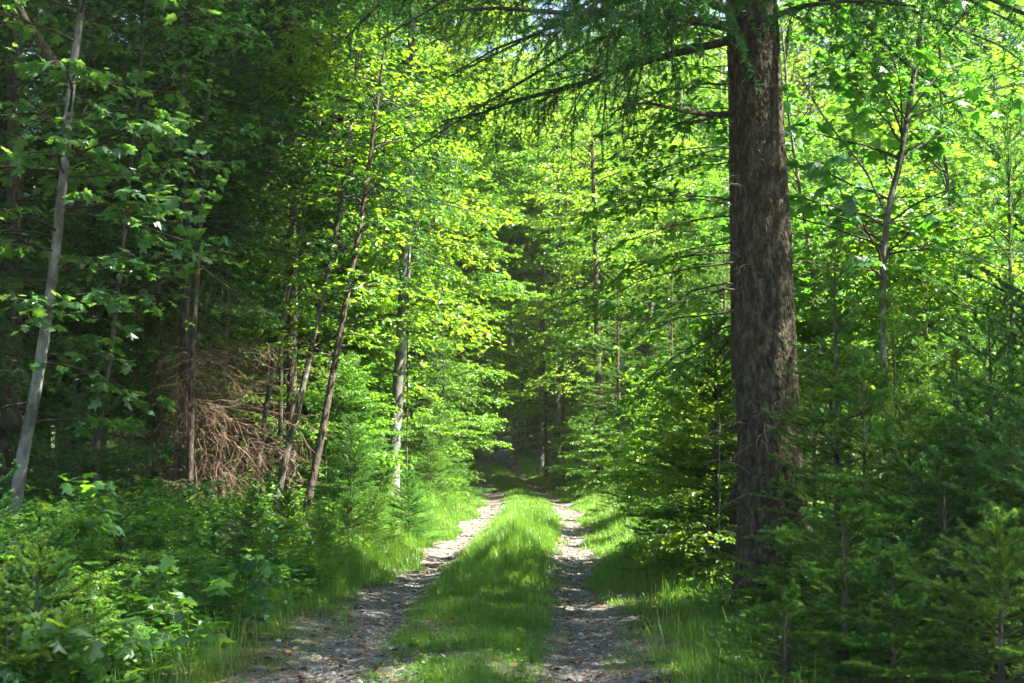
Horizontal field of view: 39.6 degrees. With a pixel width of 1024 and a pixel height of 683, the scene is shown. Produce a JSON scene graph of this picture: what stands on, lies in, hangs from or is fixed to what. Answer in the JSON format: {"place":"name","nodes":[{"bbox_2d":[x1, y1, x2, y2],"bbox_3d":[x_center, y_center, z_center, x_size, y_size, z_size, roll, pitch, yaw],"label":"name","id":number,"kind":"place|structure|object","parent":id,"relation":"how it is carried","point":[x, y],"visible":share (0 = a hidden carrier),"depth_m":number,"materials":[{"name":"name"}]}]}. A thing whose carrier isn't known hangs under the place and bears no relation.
{"place":"outdoors","nodes":[
{"label":"outdoors","id":0,"kind":"place"},
{"bbox_2d":[212,450,682,682],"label":"track","id":1,"kind":"structure","parent":0,"point":[380,592],"depth_m":11.16,"materials":[{"name":"grey gravel"}]},
{"bbox_2d":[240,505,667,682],"bbox_3d":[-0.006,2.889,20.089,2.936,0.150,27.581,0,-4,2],"label":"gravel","id":2,"kind":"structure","parent":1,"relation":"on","point":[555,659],"depth_m":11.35,"materials":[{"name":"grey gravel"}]},
{"bbox_2d":[0,425,1022,682],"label":"ground","id":3,"kind":"structure","parent":0,"point":[260,641],"depth_m":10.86,"materials":[{"name":"green plant"}]},
{"bbox_2d":[0,611,93,682],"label":"maple seedling","id":4,"kind":"object","parent":3,"relation":"on","point":[7,674],"visible":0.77,"depth_m":7.55,"materials":[{"name":"green plant"}]},
{"bbox_2d":[0,501,122,599],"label":"leafy shrub","id":5,"kind":"object","parent":3,"relation":"on","point":[80,524],"visible":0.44,"depth_m":10.40,"materials":[{"name":"green plant"}]},
{"bbox_2d":[0,44,125,460],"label":"spruce tree","id":6,"kind":"object","parent":3,"relation":"on","point":[24,375],"visible":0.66,"depth_m":17.41,"materials":[{"name":"green plant"}]},
{"bbox_2d":[0,459,126,619],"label":"young spruce","id":7,"kind":"object","parent":3,"relation":"on","point":[40,524],"visible":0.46,"depth_m":9.39,"materials":[{"name":"green plant"}]},
{"bbox_2d":[0,0,154,437],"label":"spruce tree","id":8,"kind":"object","parent":3,"relation":"on","point":[35,258],"visible":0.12,"depth_m":20.34,"materials":[{"name":"green plant"}]},
{"bbox_2d":[35,473,125,595],"bbox_3d":[-3.235,1.468,10.614,0.737,0.989,0.732,2,-4,-26],"label":"maple seedling","id":9,"kind":"object","parent":3,"relation":"on","point":[87,490],"visible":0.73,"depth_m":10.67,"materials":[{"name":"green plant"}]},
{"bbox_2d":[67,0,96,500],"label":"beech tree","id":10,"kind":"object","parent":3,"relation":"on","point":[76,383],"visible":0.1,"depth_m":20.53,"materials":[{"name":"grey plant"}]},
{"bbox_2d":[38,568,148,660],"bbox_3d":[-2.657,1.739,8.884,0.756,0.639,0.629,-4,-6,44],"label":"leafy shrub","id":11,"kind":"object","parent":3,"relation":"on","point":[100,582],"visible":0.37,"depth_m":8.95,"materials":[{"name":"green plant"}]},
{"bbox_2d":[0,534,196,682],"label":"young spruce","id":12,"kind":"object","parent":3,"relation":"on","point":[36,552],"visible":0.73,"depth_m":7.82,"materials":[{"name":"green plant"}]},
{"bbox_2d":[0,0,201,506],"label":"spruce tree","id":13,"kind":"object","parent":3,"relation":"on","point":[14,193],"visible":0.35,"depth_m":18.64,"materials":[{"name":"green plant"}]},
{"bbox_2d":[46,616,173,682],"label":"maple seedling","id":14,"kind":"object","parent":3,"relation":"on","point":[92,652],"visible":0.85,"depth_m":7.64,"materials":[{"name":"green plant"}]},
{"bbox_2d":[0,376,229,521],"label":"young spruce","id":15,"kind":"object","parent":3,"relation":"on","point":[118,458],"visible":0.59,"depth_m":16.21,"materials":[{"name":"green plant"}]},
{"bbox_2d":[0,0,236,522],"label":"maple tree","id":16,"kind":"object","parent":3,"relation":"on","point":[144,240],"visible":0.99,"depth_m":15.03,"materials":[{"name":"green plant"}]},
{"bbox_2d":[39,494,208,591],"bbox_3d":[-3.365,1.738,12.504,1.502,0.842,1.507,0,-4,0],"label":"leafy shrub","id":17,"kind":"object","parent":3,"relation":"on","point":[120,501],"visible":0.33,"depth_m":12.40,"materials":[{"name":"green plant"}]},
{"bbox_2d":[72,555,192,637],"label":"maple seedling","id":18,"kind":"object","parent":3,"relation":"on","point":[166,563],"visible":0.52,"depth_m":9.62,"materials":[{"name":"green plant"}]},
{"bbox_2d":[0,0,267,496],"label":"beech tree","id":19,"kind":"object","parent":3,"relation":"on","point":[169,314],"visible":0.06,"depth_m":21.54,"materials":[{"name":"green plant"}]},
{"bbox_2d":[0,0,273,499],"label":"spruce tree","id":20,"kind":"object","parent":3,"relation":"on","point":[133,346],"visible":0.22,"depth_m":20.55,"materials":[{"name":"green plant"}]},
{"bbox_2d":[100,549,198,643],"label":"leafy shrub","id":21,"kind":"object","parent":3,"relation":"on","point":[133,571],"visible":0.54,"depth_m":9.76,"materials":[{"name":"green plant"}]},
{"bbox_2d":[23,0,287,494],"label":"dry spruce","id":22,"kind":"object","parent":3,"relation":"on","point":[231,271],"visible":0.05,"depth_m":21.93,"materials":[{"name":"green plant"}]},
{"bbox_2d":[0,0,323,498],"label":"young beech","id":23,"kind":"object","parent":3,"relation":"on","point":[57,26],"visible":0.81,"depth_m":16.97,"materials":[{"name":"green plant"}]},
{"bbox_2d":[24,0,299,505],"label":"dry spruce","id":24,"kind":"object","parent":3,"relation":"on","point":[160,323],"visible":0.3,"depth_m":20.43,"materials":[{"name":"green plant"}]},
{"bbox_2d":[118,506,218,592],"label":"leafy shrub","id":25,"kind":"object","parent":3,"relation":"on","point":[149,523],"visible":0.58,"depth_m":12.33,"materials":[{"name":"green plant"}]},
{"bbox_2d":[4,0,342,508],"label":"dry spruce","id":26,"kind":"object","parent":3,"relation":"on","point":[184,354],"visible":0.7,"depth_m":19.45,"materials":[{"name":"green plant"}]},
{"bbox_2d":[123,572,236,674],"bbox_3d":[-1.988,1.729,8.567,0.721,0.680,0.754,0,-4,0],"label":"maple seedling","id":27,"kind":"object","parent":3,"relation":"on","point":[202,636],"visible":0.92,"depth_m":8.57,"materials":[{"name":"green plant"}]},
{"bbox_2d":[41,0,333,490],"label":"beech tree","id":28,"kind":"object","parent":3,"relation":"on","point":[252,355],"visible":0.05,"depth_m":24.55,"materials":[{"name":"green plant"}]},
{"bbox_2d":[79,0,325,514],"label":"young beech","id":29,"kind":"object","parent":3,"relation":"on","point":[191,397],"visible":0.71,"depth_m":19.20,"materials":[{"name":"green plant"}]},
{"bbox_2d":[116,0,341,495],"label":"dry spruce","id":30,"kind":"object","parent":3,"relation":"on","point":[225,274],"visible":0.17,"depth_m":23.09,"materials":[{"name":"green plant"}]},
{"bbox_2d":[74,12,400,483],"bbox_3d":[-5.278,-2.628,27.710,6.298,11.008,5.766,0,-4,-6],"label":"beech tree","id":31,"kind":"object","parent":3,"relation":"on","point":[342,261],"visible":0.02,"depth_m":26.73,"materials":[{"name":"green plant"}]},
{"bbox_2d":[193,559,296,640],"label":"maple seedling","id":32,"kind":"object","parent":3,"relation":"on","point":[268,571],"visible":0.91,"depth_m":10.45,"materials":[{"name":"green plant"}]},
{"bbox_2d":[224,489,275,566],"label":"young spruce","id":33,"kind":"object","parent":3,"relation":"on","point":[246,524],"visible":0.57,"depth_m":14.39,"materials":[{"name":"green plant"}]},
{"bbox_2d":[131,0,391,494],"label":"spruce tree","id":34,"kind":"object","parent":3,"relation":"on","point":[276,382],"visible":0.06,"depth_m":25.66,"materials":[{"name":"green plant"}]},
{"bbox_2d":[118,0,450,484],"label":"beech tree","id":35,"kind":"object","parent":3,"relation":"on","point":[361,265],"visible":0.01,"depth_m":29.86,"materials":[{"name":"green plant"}]},
{"bbox_2d":[165,1,419,481],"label":"beech tree","id":36,"kind":"object","parent":3,"relation":"on","point":[352,310],"visible":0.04,"depth_m":26.26,"materials":[{"name":"green plant"}]},
{"bbox_2d":[105,0,512,516],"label":"spruce tree","id":37,"kind":"object","parent":3,"relation":"on","point":[292,109],"visible":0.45,"depth_m":21.35,"materials":[{"name":"green plant"}]},
{"bbox_2d":[215,21,415,506],"bbox_3d":[-2.856,-1.062,20.717,2.945,7.138,3.037,0,-4,0],"label":"leaning sapling","id":38,"kind":"object","parent":3,"relation":"on","point":[366,129],"visible":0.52,"depth_m":20.41,"materials":[{"name":"green plant"}]},
{"bbox_2d":[230,23,405,463],"bbox_3d":[-3.297,-1.177,23.238,3.195,7.639,3.670,0,-4,0],"label":"young beech","id":39,"kind":"object","parent":3,"relation":"on","point":[280,425],"visible":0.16,"depth_m":23.08,"materials":[{"name":"green plant"}]},
{"bbox_2d":[238,348,415,514],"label":"tree","id":40,"kind":"object","parent":3,"relation":"on","point":[352,402],"visible":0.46,"depth_m":21.84,"materials":[{"name":"green plant"}]},
{"bbox_2d":[202,1,457,477],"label":"beech tree","id":41,"kind":"object","parent":3,"relation":"on","point":[382,356],"visible":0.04,"depth_m":27.85,"materials":[{"name":"green plant"}]},
{"bbox_2d":[237,0,458,514],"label":"leaning sapling","id":42,"kind":"object","parent":3,"relation":"on","point":[314,335],"visible":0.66,"depth_m":20.04,"materials":[{"name":"green plant"}]},
{"bbox_2d":[296,359,406,516],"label":"young spruce","id":43,"kind":"object","parent":3,"relation":"on","point":[338,420],"visible":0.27,"depth_m":22.41,"materials":[{"name":"green plant"}]},
{"bbox_2d":[304,411,401,537],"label":"young spruce","id":44,"kind":"object","parent":3,"relation":"on","point":[344,491],"visible":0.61,"depth_m":18.91,"materials":[{"name":"green plant"}]},
{"bbox_2d":[248,5,487,528],"bbox_3d":[-2.042,-0.987,19.635,2.802,7.302,3.011,-3,-5,40],"label":"leaning sapling","id":45,"kind":"object","parent":3,"relation":"on","point":[371,179],"visible":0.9,"depth_m":19.49,"materials":[{"name":"green plant"}]},
{"bbox_2d":[309,41,476,452],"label":"beech tree","id":46,"kind":"object","parent":3,"relation":"on","point":[449,351],"visible":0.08,"depth_m":36.24,"materials":[{"name":"green plant"}]},
{"bbox_2d":[302,0,522,494],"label":"tall tree","id":47,"kind":"object","parent":3,"relation":"on","point":[398,386],"visible":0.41,"depth_m":26.09,"materials":[{"name":"green plant"}]},
{"bbox_2d":[331,48,494,497],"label":"young beech","id":48,"kind":"object","parent":3,"relation":"on","point":[423,309],"visible":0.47,"depth_m":25.43,"materials":[{"name":"green plant"}]},
{"bbox_2d":[380,466,449,547],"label":"young spruce","id":49,"kind":"object","parent":3,"relation":"on","point":[414,507],"visible":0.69,"depth_m":19.83,"materials":[{"name":"green plant"}]},
{"bbox_2d":[408,434,459,516],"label":"young spruce","id":50,"kind":"object","parent":3,"relation":"on","point":[424,460],"visible":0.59,"depth_m":26.83,"materials":[{"name":"green plant"}]},
{"bbox_2d":[400,402,477,499],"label":"leafy bush","id":51,"kind":"object","parent":3,"relation":"on","point":[427,414],"visible":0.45,"depth_m":30.73,"materials":[{"name":"green plant"}]},
{"bbox_2d":[403,400,487,507],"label":"young spruce","id":52,"kind":"object","parent":3,"relation":"on","point":[443,441],"visible":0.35,"depth_m":30.76,"materials":[{"name":"green plant"}]},
{"bbox_2d":[403,290,494,494],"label":"young spruce","id":53,"kind":"object","parent":3,"relation":"on","point":[444,346],"visible":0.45,"depth_m":33.94,"materials":[{"name":"green plant"}]},
{"bbox_2d":[374,42,530,474],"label":"beech tree","id":54,"kind":"object","parent":3,"relation":"on","point":[492,322],"visible":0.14,"depth_m":44.25,"materials":[{"name":"green plant"}]},
{"bbox_2d":[364,111,547,482],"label":"beech tree","id":55,"kind":"object","parent":3,"relation":"on","point":[475,418],"visible":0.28,"depth_m":35.68,"materials":[{"name":"green plant"}]},
{"bbox_2d":[387,66,544,475],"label":"beech tree","id":56,"kind":"object","parent":3,"relation":"on","point":[480,356],"visible":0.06,"depth_m":49.99,"materials":[{"name":"green plant"}]},
{"bbox_2d":[390,50,549,477],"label":"beech tree","id":57,"kind":"object","parent":3,"relation":"on","point":[487,137],"visible":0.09,"depth_m":47.03,"materials":[{"name":"green plant"}]},
{"bbox_2d":[376,0,585,458],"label":"beech tree","id":58,"kind":"object","parent":3,"relation":"on","point":[511,59],"visible":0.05,"depth_m":71.19,"materials":[{"name":"green plant"}]},
{"bbox_2d":[8,464,1005,682],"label":"leaf litter","id":59,"kind":"object","parent":3,"relation":"on","point":[375,669],"visible":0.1,"depth_m":10.77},
{"bbox_2d":[0,445,1023,682],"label":"undergrowth","id":60,"kind":"object","parent":3,"relation":"on","point":[178,528],"visible":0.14,"depth_m":12.37,"materials":[{"name":"green plant"}]},
{"bbox_2d":[493,249,591,476],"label":"tall tree","id":61,"kind":"object","parent":3,"relation":"on","point":[529,407],"visible":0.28,"depth_m":51.90,"materials":[{"name":"green plant"}]},
{"bbox_2d":[483,60,625,475],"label":"beech tree","id":62,"kind":"object","parent":3,"relation":"on","point":[540,462],"visible":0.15,"depth_m":57.14,"materials":[{"name":"green plant"}]},
{"bbox_2d":[459,49,668,489],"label":"beech tree","id":63,"kind":"object","parent":3,"relation":"on","point":[546,249],"visible":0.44,"depth_m":44.59,"materials":[{"name":"green plant"}]},
{"bbox_2d":[537,404,605,487],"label":"leafy bush","id":64,"kind":"object","parent":3,"relation":"on","point":[562,427],"visible":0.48,"depth_m":43.75,"materials":[{"name":"green plant"}]},
{"bbox_2d":[546,412,629,502],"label":"leafy bush","id":65,"kind":"object","parent":3,"relation":"on","point":[582,466],"visible":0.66,"depth_m":35.68,"materials":[{"name":"green plant"}]},
{"bbox_2d":[500,90,693,486],"bbox_3d":[2.309,-1.235,40.191,5.393,11.195,6.070,-1,-4,14],"label":"tall tree","id":66,"kind":"object","parent":3,"relation":"on","point":[556,220],"visible":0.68,"depth_m":39.99,"materials":[{"name":"green plant"}]},
{"bbox_2d":[556,235,654,493],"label":"young spruce","id":67,"kind":"object","parent":3,"relation":"on","point":[618,373],"visible":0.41,"depth_m":35.98,"materials":[{"name":"green plant"}]},
{"bbox_2d":[549,55,729,429],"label":"beech tree","id":68,"kind":"object","parent":3,"relation":"on","point":[689,175],"visible":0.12,"depth_m":51.46,"materials":[{"name":"green plant"}]},
{"bbox_2d":[549,0,734,429],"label":"young beech","id":69,"kind":"object","parent":3,"relation":"on","point":[613,206],"visible":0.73,"depth_m":13.95,"materials":[{"name":"green plant"}]},
{"bbox_2d":[565,95,731,447],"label":"beech tree","id":70,"kind":"object","parent":3,"relation":"on","point":[677,337],"visible":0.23,"depth_m":47.03,"materials":[{"name":"green plant"}]},
{"bbox_2d":[582,351,730,562],"bbox_3d":[2.079,1.382,16.946,2.404,2.621,2.326,-1,-4,11],"label":"leafy bush","id":71,"kind":"object","parent":3,"relation":"on","point":[639,473],"visible":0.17,"depth_m":16.77,"materials":[{"name":"green plant"}]},
{"bbox_2d":[587,362,731,519],"bbox_3d":[2.551,1.710,22.996,2.605,2.839,2.520,-3,-5,35],"label":"leafy bush","id":72,"kind":"object","parent":3,"relation":"on","point":[621,463],"visible":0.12,"depth_m":22.80,"materials":[{"name":"green plant"}]},
{"bbox_2d":[611,308,735,581],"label":"young spruce","id":73,"kind":"object","parent":3,"relation":"on","point":[665,457],"visible":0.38,"depth_m":14.82,"materials":[{"name":"green plant"}]},
{"bbox_2d":[330,0,1023,612],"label":"spruce tree","id":74,"kind":"object","parent":3,"relation":"on","point":[764,320],"visible":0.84,"depth_m":11.88,"materials":[{"name":"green plant"}]},
{"bbox_2d":[608,35,802,392],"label":"beech tree","id":75,"kind":"object","parent":3,"relation":"on","point":[720,95],"visible":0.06,"depth_m":50.77,"materials":[{"name":"green plant"}]},
{"bbox_2d":[620,371,816,589],"bbox_3d":[2.064,1.388,13.557,2.004,2.184,1.939,0,-4,0],"label":"leafy bush","id":76,"kind":"object","parent":3,"relation":"on","point":[666,546],"visible":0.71,"depth_m":13.44,"materials":[{"name":"green plant"}]},
{"bbox_2d":[726,0,736,568],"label":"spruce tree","id":77,"kind":"object","parent":3,"relation":"on","point":[733,496],"visible":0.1,"depth_m":14.41,"materials":[{"name":"brown plant"}]},
{"bbox_2d":[644,94,853,455],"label":"beech tree","id":78,"kind":"object","parent":3,"relation":"on","point":[688,244],"visible":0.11,"depth_m":38.52,"materials":[{"name":"green plant"}]},
{"bbox_2d":[712,577,849,682],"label":"young spruce","id":79,"kind":"object","parent":3,"relation":"on","point":[785,596],"visible":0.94,"depth_m":7.81,"materials":[{"name":"green plant"}]},
{"bbox_2d":[661,0,930,452],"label":"beech tree","id":80,"kind":"object","parent":3,"relation":"on","point":[802,104],"visible":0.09,"depth_m":41.98,"materials":[{"name":"green plant"}]},
{"bbox_2d":[637,0,971,487],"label":"maple sapling","id":81,"kind":"object","parent":3,"relation":"on","point":[721,140],"visible":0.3,"depth_m":16.27,"materials":[{"name":"green plant"}]},
{"bbox_2d":[729,377,882,618],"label":"young spruce","id":82,"kind":"object","parent":3,"relation":"on","point":[814,398],"visible":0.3,"depth_m":11.34,"materials":[{"name":"green plant"}]},
{"bbox_2d":[714,234,921,619],"bbox_3d":[2.411,0.646,10.857,1.544,2.969,1.706,2,-4,-24],"label":"young spruce","id":83,"kind":"object","parent":3,"relation":"on","point":[832,284],"visible":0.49,"depth_m":10.88,"materials":[{"name":"green plant"}]},
{"bbox_2d":[673,227,996,529],"bbox_3d":[3.413,0.684,15.109,3.393,3.822,3.506,4,-5,-41],"label":"leafy bush","id":84,"kind":"object","parent":3,"relation":"on","point":[805,329],"visible":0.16,"depth_m":14.65,"materials":[{"name":"green plant"}]},
{"bbox_2d":[762,349,931,626],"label":"young spruce","id":85,"kind":"object","parent":3,"relation":"on","point":[861,360],"visible":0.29,"depth_m":10.60,"materials":[{"name":"green plant"}]},
{"bbox_2d":[707,483,990,682],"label":"young spruce","id":86,"kind":"object","parent":3,"relation":"on","point":[860,598],"visible":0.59,"depth_m":8.13,"materials":[{"name":"green plant"}]},
{"bbox_2d":[696,288,1008,611],"bbox_3d":[3.154,1.001,11.096,2.472,2.864,2.844,4,-5,-43],"label":"young spruce","id":87,"kind":"object","parent":3,"relation":"on","point":[898,328],"visible":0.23,"depth_m":11.08,"materials":[{"name":"green plant"}]},
{"bbox_2d":[731,395,1020,653],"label":"young spruce","id":88,"kind":"object","parent":3,"relation":"on","point":[908,424],"visible":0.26,"depth_m":9.50,"materials":[{"name":"green plant"}]},
{"bbox_2d":[790,94,967,474],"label":"beech tree","id":89,"kind":"object","parent":3,"relation":"on","point":[924,207],"visible":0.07,"depth_m":30.78,"materials":[{"name":"green plant"}]},
{"bbox_2d":[798,544,992,682],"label":"young spruce","id":90,"kind":"object","parent":3,"relation":"on","point":[863,641],"visible":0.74,"depth_m":7.52,"materials":[{"name":"green plant"}]},
{"bbox_2d":[777,0,1023,427],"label":"maple sapling","id":91,"kind":"object","parent":3,"relation":"on","point":[880,134],"visible":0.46,"depth_m":14.51,"materials":[{"name":"green plant"}]},
{"bbox_2d":[780,0,1023,473],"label":"maple sapling","id":92,"kind":"object","parent":3,"relation":"on","point":[844,212],"visible":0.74,"depth_m":13.02,"materials":[{"name":"green plant"}]},
{"bbox_2d":[786,24,1018,471],"bbox_3d":[9.575,-2.287,34.195,5.994,12.006,6.923,4,-6,-44],"label":"beech tree","id":93,"kind":"object","parent":3,"relation":"on","point":[934,179],"visible":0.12,"depth_m":34.50,"materials":[{"name":"green plant"}]},
{"bbox_2d":[789,445,1023,672],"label":"young spruce","id":94,"kind":"object","parent":3,"relation":"on","point":[940,470],"visible":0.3,"depth_m":8.51,"materials":[{"name":"green plant"}]},
{"bbox_2d":[794,186,1023,523],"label":"leafy bush","id":95,"kind":"object","parent":3,"relation":"on","point":[906,273],"visible":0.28,"depth_m":13.68,"materials":[{"name":"green plant"}]},
{"bbox_2d":[800,347,1023,625],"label":"young spruce","id":96,"kind":"object","parent":3,"relation":"on","point":[955,359],"visible":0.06,"depth_m":10.22,"materials":[{"name":"green plant"}]},
{"bbox_2d":[809,98,1023,530],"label":"young spruce","id":97,"kind":"object","parent":3,"relation":"on","point":[1018,201],"visible":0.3,"depth_m":12.59,"materials":[{"name":"green plant"}]},
{"bbox_2d":[810,203,1023,663],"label":"young spruce","id":98,"kind":"object","parent":3,"relation":"on","point":[1011,290],"visible":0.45,"depth_m":9.11,"materials":[{"name":"green plant"}]},
{"bbox_2d":[840,501,1023,682],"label":"young spruce","id":99,"kind":"object","parent":3,"relation":"on","point":[998,603],"visible":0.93,"depth_m":7.27,"materials":[{"name":"green plant"}]},
{"bbox_2d":[842,395,1023,682],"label":"young spruce","id":100,"kind":"object","parent":3,"relation":"on","point":[1013,429],"visible":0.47,"depth_m":8.02,"materials":[{"name":"green plant"}]},
{"bbox_2d":[843,294,1023,627],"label":"young spruce","id":101,"kind":"object","parent":3,"relation":"on","point":[1000,354],"visible":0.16,"depth_m":9.86,"materials":[{"name":"green plant"}]},
{"bbox_2d":[853,203,1023,479],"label":"leafy bush","id":102,"kind":"object","parent":3,"relation":"on","point":[991,210],"visible":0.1,"depth_m":15.28,"materials":[{"name":"green plant"}]},
{"bbox_2d":[891,33,1023,453],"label":"beech tree","id":103,"kind":"object","parent":3,"relation":"on","point":[972,150],"visible":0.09,"depth_m":33.77,"materials":[{"name":"green plant"}]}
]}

